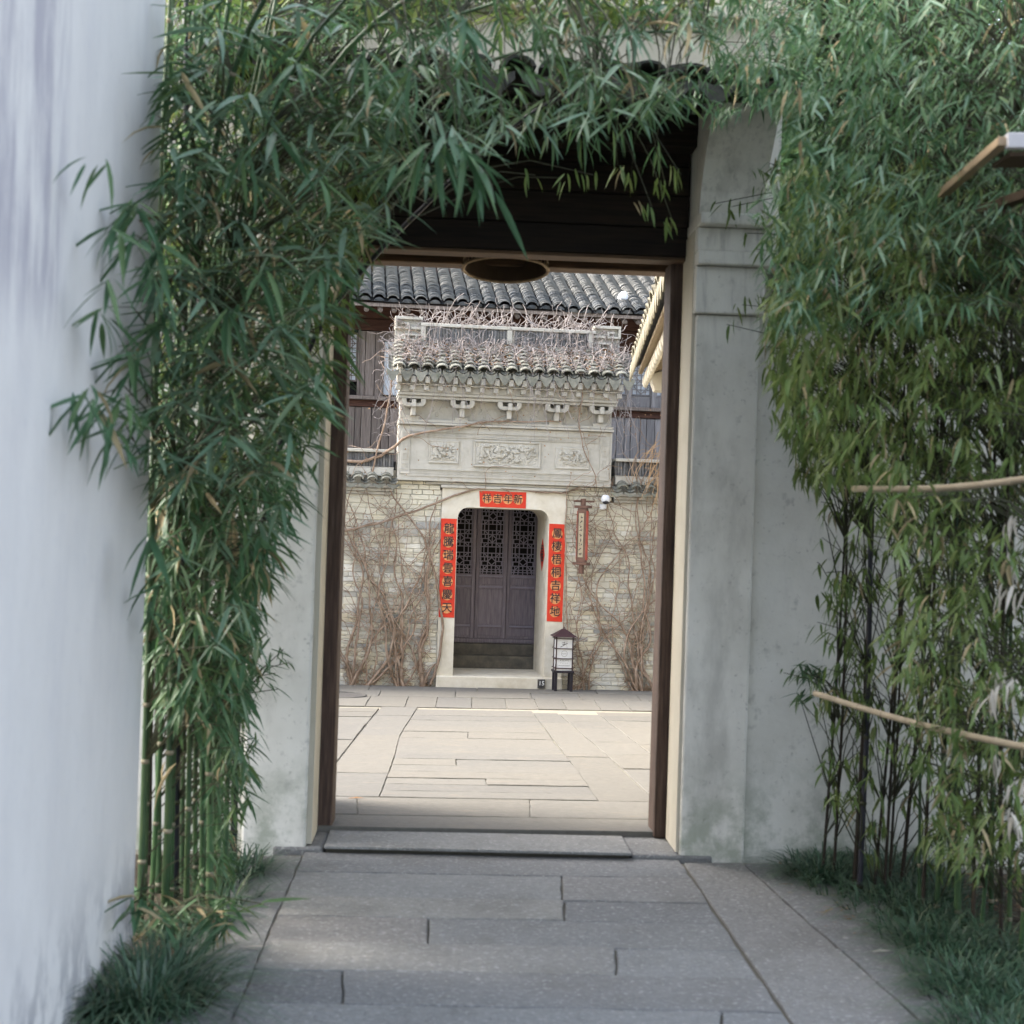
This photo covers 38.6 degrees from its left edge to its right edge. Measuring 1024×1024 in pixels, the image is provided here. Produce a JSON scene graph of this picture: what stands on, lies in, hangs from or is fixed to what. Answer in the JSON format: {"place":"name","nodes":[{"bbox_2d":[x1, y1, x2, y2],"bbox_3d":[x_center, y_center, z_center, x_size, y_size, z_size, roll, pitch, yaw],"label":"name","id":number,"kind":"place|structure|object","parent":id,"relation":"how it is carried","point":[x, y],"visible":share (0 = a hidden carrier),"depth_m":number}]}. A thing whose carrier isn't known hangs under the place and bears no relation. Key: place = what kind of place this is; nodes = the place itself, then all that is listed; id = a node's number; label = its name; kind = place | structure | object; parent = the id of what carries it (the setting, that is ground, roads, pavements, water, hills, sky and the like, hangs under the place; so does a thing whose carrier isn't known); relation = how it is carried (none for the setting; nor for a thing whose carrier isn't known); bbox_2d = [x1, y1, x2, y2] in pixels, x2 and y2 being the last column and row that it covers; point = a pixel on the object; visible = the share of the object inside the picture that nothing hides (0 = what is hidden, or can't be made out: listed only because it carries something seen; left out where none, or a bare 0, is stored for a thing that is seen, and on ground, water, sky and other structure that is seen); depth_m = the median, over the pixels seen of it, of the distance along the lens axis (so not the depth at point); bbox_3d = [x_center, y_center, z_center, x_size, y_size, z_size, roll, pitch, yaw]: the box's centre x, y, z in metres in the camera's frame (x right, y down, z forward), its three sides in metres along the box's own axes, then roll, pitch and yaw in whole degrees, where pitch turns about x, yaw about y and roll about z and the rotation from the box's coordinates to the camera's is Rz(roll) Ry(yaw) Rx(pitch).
{"place":"outdoors","nodes":[
{"label":"outdoors","id":0,"kind":"place"},
{"bbox_2d":[317,685,652,836],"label":"courtyard floor","id":1,"kind":"structure","parent":0,"point":[528,772],"depth_m":10.43},
{"bbox_2d":[339,691,366,697],"bbox_3d":[-1.883,2.005,15.939,0.611,0.039,0.610,2,-1,-3],"label":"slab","id":2,"kind":"object","parent":1,"relation":"on","point":[342,694],"visible":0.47,"depth_m":15.98},
{"bbox_2d":[340,448,441,685],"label":"brick wall","id":3,"kind":"structure","parent":1,"relation":"on","point":[384,465],"depth_m":17.84},
{"bbox_2d":[340,479,438,684],"bbox_3d":[-1.903,0.845,17.748,2.032,2.751,0.087,2,-1,-7],"label":"bare vine","id":4,"kind":"object","parent":3,"relation":"attached to","point":[352,678],"visible":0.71,"depth_m":17.74},
{"bbox_2d":[342,475,438,685],"bbox_3d":[-1.606,0.885,17.778,1.434,2.660,0.082,2,-1,-7],"label":"bare vine","id":5,"kind":"object","parent":3,"relation":"attached to","point":[372,680],"visible":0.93,"depth_m":17.78},
{"bbox_2d":[343,482,439,685],"bbox_3d":[-1.537,0.897,17.785,1.310,2.677,0.094,2,-1,-7],"label":"bare vine","id":6,"kind":"object","parent":3,"relation":"attached to","point":[396,680],"visible":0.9,"depth_m":17.78},
{"bbox_2d":[343,490,441,686],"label":"bare vine","id":7,"kind":"object","parent":3,"relation":"attached to","point":[420,668],"visible":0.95,"depth_m":17.81},
{"bbox_2d":[376,490,443,685],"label":"bare vine","id":8,"kind":"object","parent":3,"relation":"attached to","point":[442,630],"visible":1,"depth_m":17.83},
{"bbox_2d":[345,465,620,531],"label":"bare vine","id":9,"kind":"object","parent":3,"relation":"attached to","point":[401,515],"visible":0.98,"depth_m":17.85},
{"bbox_2d":[136,0,823,863],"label":"gatehouse","id":10,"kind":"object","parent":1,"relation":"on","point":[702,262],"visible":0.32,"depth_m":7.26},
{"bbox_2d":[273,832,328,855],"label":"door stone","id":11,"kind":"structure","parent":10,"relation":"in","point":[320,838],"depth_m":7.14},
{"bbox_2d":[462,257,549,283],"bbox_3d":[-0.029,-1.486,7.881,0.473,0.440,0.487,2,-1,-3],"label":"rattan lamp","id":12,"kind":"object","parent":10,"relation":"hanging from","point":[478,268],"visible":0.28,"depth_m":8.05},
{"bbox_2d":[623,837,711,863],"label":"door stone","id":13,"kind":"structure","parent":10,"relation":"in","point":[640,847],"depth_m":7.28},
{"bbox_2d":[551,628,577,691],"bbox_3d":[0.620,1.803,17.777,0.300,0.815,0.300,2,-1,-7],"label":"standing lantern","id":14,"kind":"object","parent":1,"relation":"on","point":[562,647],"visible":0.95,"depth_m":17.68},
{"bbox_2d":[561,458,658,690],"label":"brick wall","id":15,"kind":"structure","parent":1,"relation":"on","point":[610,678],"depth_m":18.15},
{"bbox_2d":[552,471,600,632],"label":"bare vine","id":16,"kind":"object","parent":15,"relation":"attached to","point":[566,493],"visible":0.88,"depth_m":18.03},
{"bbox_2d":[572,499,594,573],"bbox_3d":[0.864,0.296,17.972,0.260,0.920,0.336,2,-1,-6],"label":"wooden sign","id":17,"kind":"object","parent":15,"relation":"attached to","point":[582,534],"visible":1,"depth_m":17.89},
{"bbox_2d":[599,495,609,509],"bbox_3d":[1.145,-0.120,18.042,0.103,0.180,0.204,2,-1,-6],"label":"security camera","id":18,"kind":"object","parent":15,"relation":"attached to","point":[605,499],"visible":1,"depth_m":17.97},
{"bbox_2d":[563,511,655,689],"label":"bare vine","id":19,"kind":"object","parent":15,"relation":"attached to","point":[595,648],"visible":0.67,"depth_m":18.06},
{"bbox_2d":[565,491,655,689],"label":"bare vine","id":20,"kind":"object","parent":15,"relation":"attached to","point":[591,665],"visible":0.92,"depth_m":18.06},
{"bbox_2d":[564,416,657,690],"bbox_3d":[1.607,0.569,18.121,1.936,3.529,0.143,2,-1,-7],"label":"bare vine","id":21,"kind":"object","parent":15,"relation":"attached to","point":[637,684],"visible":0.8,"depth_m":18.12},
{"bbox_2d":[571,423,658,690],"bbox_3d":[1.810,0.619,18.128,2.284,3.445,0.183,2,-1,-7],"label":"bare vine","id":22,"kind":"object","parent":15,"relation":"attached to","point":[644,672],"visible":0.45,"depth_m":18.12},
{"bbox_2d":[632,433,659,520],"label":"drooping creeper","id":23,"kind":"object","parent":15,"relation":"attached to","point":[650,473],"visible":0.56,"depth_m":17.92},
{"bbox_2d":[630,118,1016,392],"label":"side wing","id":24,"kind":"structure","parent":1,"relation":"on","point":[647,348],"depth_m":13.11},
{"bbox_2d":[765,0,1003,283],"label":"evergreen tree","id":25,"kind":"object","parent":1,"relation":"on","point":[790,157],"visible":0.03,"depth_m":8.06},
{"bbox_2d":[765,0,1023,286],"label":"evergreen tree","id":26,"kind":"object","parent":1,"relation":"on","point":[991,54],"visible":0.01,"depth_m":8.17},
{"bbox_2d":[989,4,1023,236],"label":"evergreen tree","id":27,"kind":"object","parent":1,"relation":"on","point":[1019,42],"depth_m":9.07},
{"bbox_2d":[232,855,790,1023],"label":"path bedding","id":28,"kind":"object","parent":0,"point":[754,971],"visible":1,"depth_m":5.79},
{"bbox_2d":[245,945,264,946],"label":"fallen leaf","id":29,"kind":"object","parent":28,"relation":"on","point":[254,946],"visible":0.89,"depth_m":5.54},
{"bbox_2d":[66,839,1023,1023],"bbox_3d":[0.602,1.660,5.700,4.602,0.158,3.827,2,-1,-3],"label":"mondo grass","id":30,"kind":"structure","parent":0,"point":[999,978],"depth_m":5.77},
{"bbox_2d":[0,0,165,1023],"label":"white house wall","id":31,"kind":"structure","parent":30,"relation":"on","point":[71,645],"depth_m":4.36},
{"bbox_2d":[76,0,306,962],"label":"bamboo","id":32,"kind":"object","parent":30,"relation":"on","point":[180,694],"visible":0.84,"depth_m":5.49},
{"bbox_2d":[67,2,326,910],"bbox_3d":[-0.896,-1.065,4.994,1.198,5.495,2.535,2,-1,-3],"label":"bamboo","id":33,"kind":"object","parent":30,"relation":"on","point":[169,514],"visible":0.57,"depth_m":5.61},
{"bbox_2d":[142,0,254,903],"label":"bamboo","id":34,"kind":"object","parent":30,"relation":"on","point":[233,536],"visible":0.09,"depth_m":6.19},
{"bbox_2d":[62,926,340,1023],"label":"grass clump","id":35,"kind":"object","parent":30,"relation":"on","point":[163,975],"visible":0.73,"depth_m":4.90},
{"bbox_2d":[49,0,367,946],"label":"bamboo","id":36,"kind":"object","parent":30,"relation":"on","point":[189,70],"visible":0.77,"depth_m":5.27},
{"bbox_2d":[142,0,283,893],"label":"bamboo","id":37,"kind":"object","parent":30,"relation":"on","point":[159,857],"visible":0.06,"depth_m":6.41},
{"bbox_2d":[147,0,290,881],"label":"bamboo","id":38,"kind":"object","parent":30,"relation":"on","point":[235,23],"visible":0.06,"depth_m":6.50},
{"bbox_2d":[79,0,371,912],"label":"bamboo","id":39,"kind":"object","parent":30,"relation":"on","point":[245,698],"visible":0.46,"depth_m":5.62},
{"bbox_2d":[143,0,307,898],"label":"bamboo","id":40,"kind":"object","parent":30,"relation":"on","point":[180,794],"visible":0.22,"depth_m":6.20},
{"bbox_2d":[142,0,337,864],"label":"bamboo","id":41,"kind":"object","parent":30,"relation":"on","point":[179,21],"visible":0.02,"depth_m":6.91},
{"bbox_2d":[161,842,328,893],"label":"grass clump","id":42,"kind":"object","parent":30,"relation":"on","point":[259,857],"visible":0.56,"depth_m":6.78},
{"bbox_2d":[53,0,527,926],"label":"bamboo","id":43,"kind":"object","parent":30,"relation":"on","point":[257,174],"visible":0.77,"depth_m":5.08},
{"bbox_2d":[159,0,433,893],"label":"bamboo","id":44,"kind":"object","parent":30,"relation":"on","point":[195,868],"visible":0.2,"depth_m":6.17},
{"bbox_2d":[149,0,449,887],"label":"bamboo","id":45,"kind":"object","parent":30,"relation":"on","point":[247,90],"visible":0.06,"depth_m":6.50},
{"bbox_2d":[148,0,454,910],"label":"bamboo","id":46,"kind":"object","parent":30,"relation":"on","point":[250,484],"visible":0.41,"depth_m":5.79},
{"bbox_2d":[165,0,440,870],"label":"bamboo","id":47,"kind":"object","parent":30,"relation":"on","point":[290,44],"visible":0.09,"depth_m":6.62},
{"bbox_2d":[197,0,542,870],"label":"bamboo","id":48,"kind":"object","parent":30,"relation":"on","point":[345,94],"visible":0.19,"depth_m":6.33},
{"bbox_2d":[160,0,601,914],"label":"bamboo","id":49,"kind":"object","parent":30,"relation":"on","point":[318,100],"visible":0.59,"depth_m":5.36},
{"bbox_2d":[163,0,714,899],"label":"bamboo","id":50,"kind":"object","parent":30,"relation":"on","point":[581,12],"visible":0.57,"depth_m":5.45},
{"bbox_2d":[221,0,668,762],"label":"bamboo","id":51,"kind":"object","parent":30,"relation":"on","point":[349,62],"visible":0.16,"depth_m":6.50},
{"bbox_2d":[224,0,722,853],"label":"bamboo","id":52,"kind":"object","parent":30,"relation":"on","point":[386,212],"visible":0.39,"depth_m":6.14},
{"bbox_2d":[223,0,729,885],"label":"bamboo","id":53,"kind":"object","parent":30,"relation":"on","point":[689,30],"visible":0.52,"depth_m":5.59},
{"bbox_2d":[660,0,880,872],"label":"bamboo","id":54,"kind":"object","parent":30,"relation":"on","point":[845,530],"visible":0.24,"depth_m":6.91},
{"bbox_2d":[641,0,912,870],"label":"bamboo","id":55,"kind":"object","parent":30,"relation":"on","point":[788,13],"visible":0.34,"depth_m":6.36},
{"bbox_2d":[655,1,928,895],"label":"bamboo","id":56,"kind":"object","parent":30,"relation":"on","point":[866,724],"visible":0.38,"depth_m":6.55},
{"bbox_2d":[725,844,899,900],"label":"grass clump","id":57,"kind":"object","parent":30,"relation":"on","point":[827,873],"visible":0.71,"depth_m":6.99},
{"bbox_2d":[708,0,951,891],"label":"bamboo","id":58,"kind":"object","parent":30,"relation":"on","point":[882,793],"visible":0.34,"depth_m":6.20},
{"bbox_2d":[688,0,976,891],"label":"bamboo","id":59,"kind":"object","parent":30,"relation":"on","point":[876,732],"visible":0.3,"depth_m":6.58},
{"bbox_2d":[725,0,957,893],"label":"bamboo","id":60,"kind":"object","parent":30,"relation":"on","point":[904,813],"visible":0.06,"depth_m":6.82},
{"bbox_2d":[764,0,935,888],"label":"bamboo","id":61,"kind":"object","parent":30,"relation":"on","point":[827,703],"visible":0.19,"depth_m":6.74},
{"bbox_2d":[722,0,980,918],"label":"bamboo","id":62,"kind":"object","parent":30,"relation":"on","point":[957,889],"visible":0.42,"depth_m":5.77},
{"bbox_2d":[709,14,1023,951],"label":"bamboo","id":63,"kind":"object","parent":30,"relation":"on","point":[807,226],"visible":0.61,"depth_m":5.51},
{"bbox_2d":[751,0,981,910],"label":"bamboo","id":64,"kind":"object","parent":30,"relation":"on","point":[826,295],"visible":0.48,"depth_m":5.94},
{"bbox_2d":[752,0,987,909],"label":"bamboo","id":65,"kind":"object","parent":30,"relation":"on","point":[849,603],"visible":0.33,"depth_m":6.25},
{"bbox_2d":[718,0,1023,964],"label":"bamboo","id":66,"kind":"object","parent":30,"relation":"on","point":[936,256],"visible":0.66,"depth_m":5.47},
{"bbox_2d":[727,0,1023,934],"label":"bamboo","id":67,"kind":"object","parent":30,"relation":"on","point":[925,170],"visible":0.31,"depth_m":5.69},
{"bbox_2d":[728,0,1023,931],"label":"bamboo","id":68,"kind":"object","parent":30,"relation":"on","point":[1000,454],"visible":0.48,"depth_m":5.84},
{"bbox_2d":[746,0,1023,928],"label":"bamboo","id":69,"kind":"object","parent":30,"relation":"on","point":[892,350],"visible":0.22,"depth_m":5.85},
{"bbox_2d":[747,0,1023,889],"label":"bamboo","id":70,"kind":"object","parent":30,"relation":"on","point":[871,224],"visible":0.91,"depth_m":5.16},
{"bbox_2d":[759,101,1023,898],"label":"bamboo","id":71,"kind":"object","parent":30,"relation":"on","point":[954,739],"visible":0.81,"depth_m":5.43},
{"bbox_2d":[779,861,1022,933],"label":"leaf litter","id":72,"kind":"object","parent":30,"relation":"on","point":[921,877],"visible":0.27,"depth_m":6.60},
{"bbox_2d":[786,97,1023,874],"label":"bamboo","id":73,"kind":"object","parent":30,"relation":"on","point":[907,271],"visible":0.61,"depth_m":5.44},
{"bbox_2d":[805,4,1017,913],"bbox_3d":[1.960,-0.977,5.747,1.525,5.518,1.841,2,-1,-3],"label":"bamboo","id":74,"kind":"object","parent":30,"relation":"on","point":[939,873],"visible":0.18,"depth_m":6.23},
{"bbox_2d":[831,0,1021,883],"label":"bamboo","id":75,"kind":"object","parent":30,"relation":"on","point":[904,853],"visible":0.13,"depth_m":6.75},
{"bbox_2d":[853,0,1023,819],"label":"bamboo","id":76,"kind":"object","parent":30,"relation":"on","point":[993,698],"visible":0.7,"depth_m":5.23},
{"bbox_2d":[876,60,1023,854],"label":"bamboo","id":77,"kind":"object","parent":30,"relation":"on","point":[1020,340],"visible":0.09,"depth_m":5.98},
{"bbox_2d":[934,354,1023,862],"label":"bamboo","id":78,"kind":"object","parent":30,"relation":"on","point":[1018,790],"visible":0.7,"depth_m":5.36},
{"bbox_2d":[934,78,1023,915],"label":"bamboo","id":79,"kind":"object","parent":30,"relation":"on","point":[992,898],"visible":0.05,"depth_m":6.47},
{"bbox_2d":[938,132,1023,215],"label":"timber awning","id":80,"kind":"object","parent":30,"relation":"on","point":[998,145],"visible":0.93,"depth_m":4.89},
{"bbox_2d":[944,0,1023,896],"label":"bamboo","id":81,"kind":"object","parent":30,"relation":"on","point":[968,680],"visible":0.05,"depth_m":6.68},
{"bbox_2d":[958,442,1023,899],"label":"bamboo","id":82,"kind":"object","parent":30,"relation":"on","point":[991,820],"visible":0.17,"depth_m":6.12},
{"bbox_2d":[991,233,1023,756],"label":"bamboo","id":83,"kind":"object","parent":30,"relation":"on","point":[1011,314],"visible":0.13,"depth_m":5.80},
{"bbox_2d":[133,852,1023,1023],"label":"stone path","id":84,"kind":"structure","parent":0,"point":[507,944],"depth_m":5.69},
{"bbox_2d":[136,689,1023,873],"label":"courtyard bedding","id":85,"kind":"object","parent":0,"point":[581,713],"depth_m":14.82},
{"bbox_2d":[346,265,660,637],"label":"timber hall","id":86,"kind":"structure","parent":85,"relation":"on","point":[388,290],"depth_m":19.52},
{"bbox_2d":[350,333,357,381],"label":"window","id":87,"kind":"structure","parent":86,"relation":"in","point":[354,343],"depth_m":19.51},
{"bbox_2d":[387,316,634,487],"bbox_3d":[-0.059,-1.356,18.016,3.000,2.023,0.924,2,-1,-7],"label":"carved canopy","id":88,"kind":"object","parent":86,"relation":"attached to","point":[520,454],"visible":0.93,"depth_m":17.87},
{"bbox_2d":[362,317,422,471],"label":"bare vine","id":89,"kind":"object","parent":88,"relation":"hanging from","point":[386,396],"visible":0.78,"depth_m":17.79},
{"bbox_2d":[347,388,560,489],"bbox_3d":[-0.748,-0.877,17.719,2.729,1.272,0.396,2,-1,-6],"label":"bare vine","id":90,"kind":"object","parent":88,"relation":"attached to","point":[395,446],"visible":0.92,"depth_m":17.77},
{"bbox_2d":[369,293,645,466],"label":"vine twigs","id":91,"kind":"object","parent":88,"relation":"on","point":[539,344],"visible":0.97,"depth_m":17.92},
{"bbox_2d":[341,339,660,671],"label":"dead leaves","id":92,"kind":"object","parent":91,"relation":"attached to","point":[488,388],"visible":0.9,"depth_m":17.88},
{"bbox_2d":[557,348,626,505],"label":"bare vine","id":93,"kind":"object","parent":88,"relation":"hanging from","point":[579,409],"visible":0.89,"depth_m":17.95},
{"bbox_2d":[618,291,627,308],"bbox_3d":[1.454,-2.823,19.520,0.190,0.252,0.130,2,-1,-6],"label":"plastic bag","id":94,"kind":"object","parent":86,"relation":"on","point":[622,295],"visible":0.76,"depth_m":19.48},
{"bbox_2d":[619,354,627,395],"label":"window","id":95,"kind":"structure","parent":86,"relation":"in","point":[624,393],"depth_m":19.92},
{"bbox_2d":[631,366,651,396],"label":"window","id":96,"kind":"structure","parent":86,"relation":"in","point":[641,391],"depth_m":19.96},
{"bbox_2d":[426,481,587,689],"bbox_3d":[-0.212,1.096,18.946,2.000,2.858,2.100,2,-1,-6],"label":"door surround","id":97,"kind":"object","parent":85,"relation":"on","point":[494,663],"visible":0.48,"depth_m":18.05},
{"bbox_2d":[439,518,456,617],"bbox_3d":[-0.785,0.685,17.884,0.199,1.210,0.011,2,-1,-6],"label":"couplet banner","id":98,"kind":"object","parent":97,"relation":"attached to","point":[447,562],"visible":1,"depth_m":17.88},
{"bbox_2d":[454,508,476,637],"bbox_3d":[-0.694,0.732,19.247,0.429,1.838,0.048,2,-1,-6],"label":"lattice door","id":99,"kind":"structure","parent":97,"relation":"attached to","point":[464,606],"depth_m":19.25},
{"bbox_2d":[474,509,508,638],"bbox_3d":[-0.272,0.746,19.295,0.410,1.838,0.048,2,-1,-6],"label":"lattice door","id":100,"kind":"structure","parent":97,"relation":"attached to","point":[490,606],"depth_m":19.29},
{"bbox_2d":[479,491,525,508],"bbox_3d":[-0.115,-0.152,17.968,0.580,0.199,0.012,2,-1,-7],"label":"couplet banner","id":101,"kind":"object","parent":97,"relation":"attached to","point":[501,499],"visible":1,"depth_m":17.97},
{"bbox_2d":[505,510,537,638],"bbox_3d":[0.144,0.760,19.332,0.414,1.838,0.069,2,-1,-7],"label":"lattice door","id":102,"kind":"structure","parent":97,"relation":"attached to","point":[520,607],"depth_m":19.33},
{"bbox_2d":[537,679,544,687],"bbox_3d":[0.359,2.107,17.929,0.092,0.110,0.031,2,-1,-7],"label":"number plate","id":103,"kind":"object","parent":97,"relation":"attached to","point":[541,683],"visible":1,"depth_m":17.92},
{"bbox_2d":[540,539,544,569],"bbox_3d":[0.381,0.539,18.515,0.008,0.420,0.420,2,-1,-7],"label":"red diamond paper","id":104,"kind":"object","parent":97,"relation":"attached to","point":[542,554],"visible":1,"depth_m":18.51},
{"bbox_2d":[547,524,564,621],"bbox_3d":[0.543,0.750,18.035,0.205,1.207,0.011,2,-1,-7],"label":"couplet banner","id":105,"kind":"object","parent":97,"relation":"attached to","point":[556,556],"visible":1,"depth_m":18.04},
{"bbox_2d":[743,242,1023,868],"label":"garden wall","id":106,"kind":"structure","parent":85,"relation":"on","point":[784,801],"depth_m":7.37},
{"bbox_2d":[813,690,1023,750],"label":"bamboo pole","id":107,"kind":"object","parent":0,"point":[969,735],"visible":0.93,"depth_m":5.54},
{"bbox_2d":[851,476,1023,492],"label":"bamboo pole","id":108,"kind":"object","parent":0,"point":[974,485],"visible":0.84,"depth_m":5.04}
]}

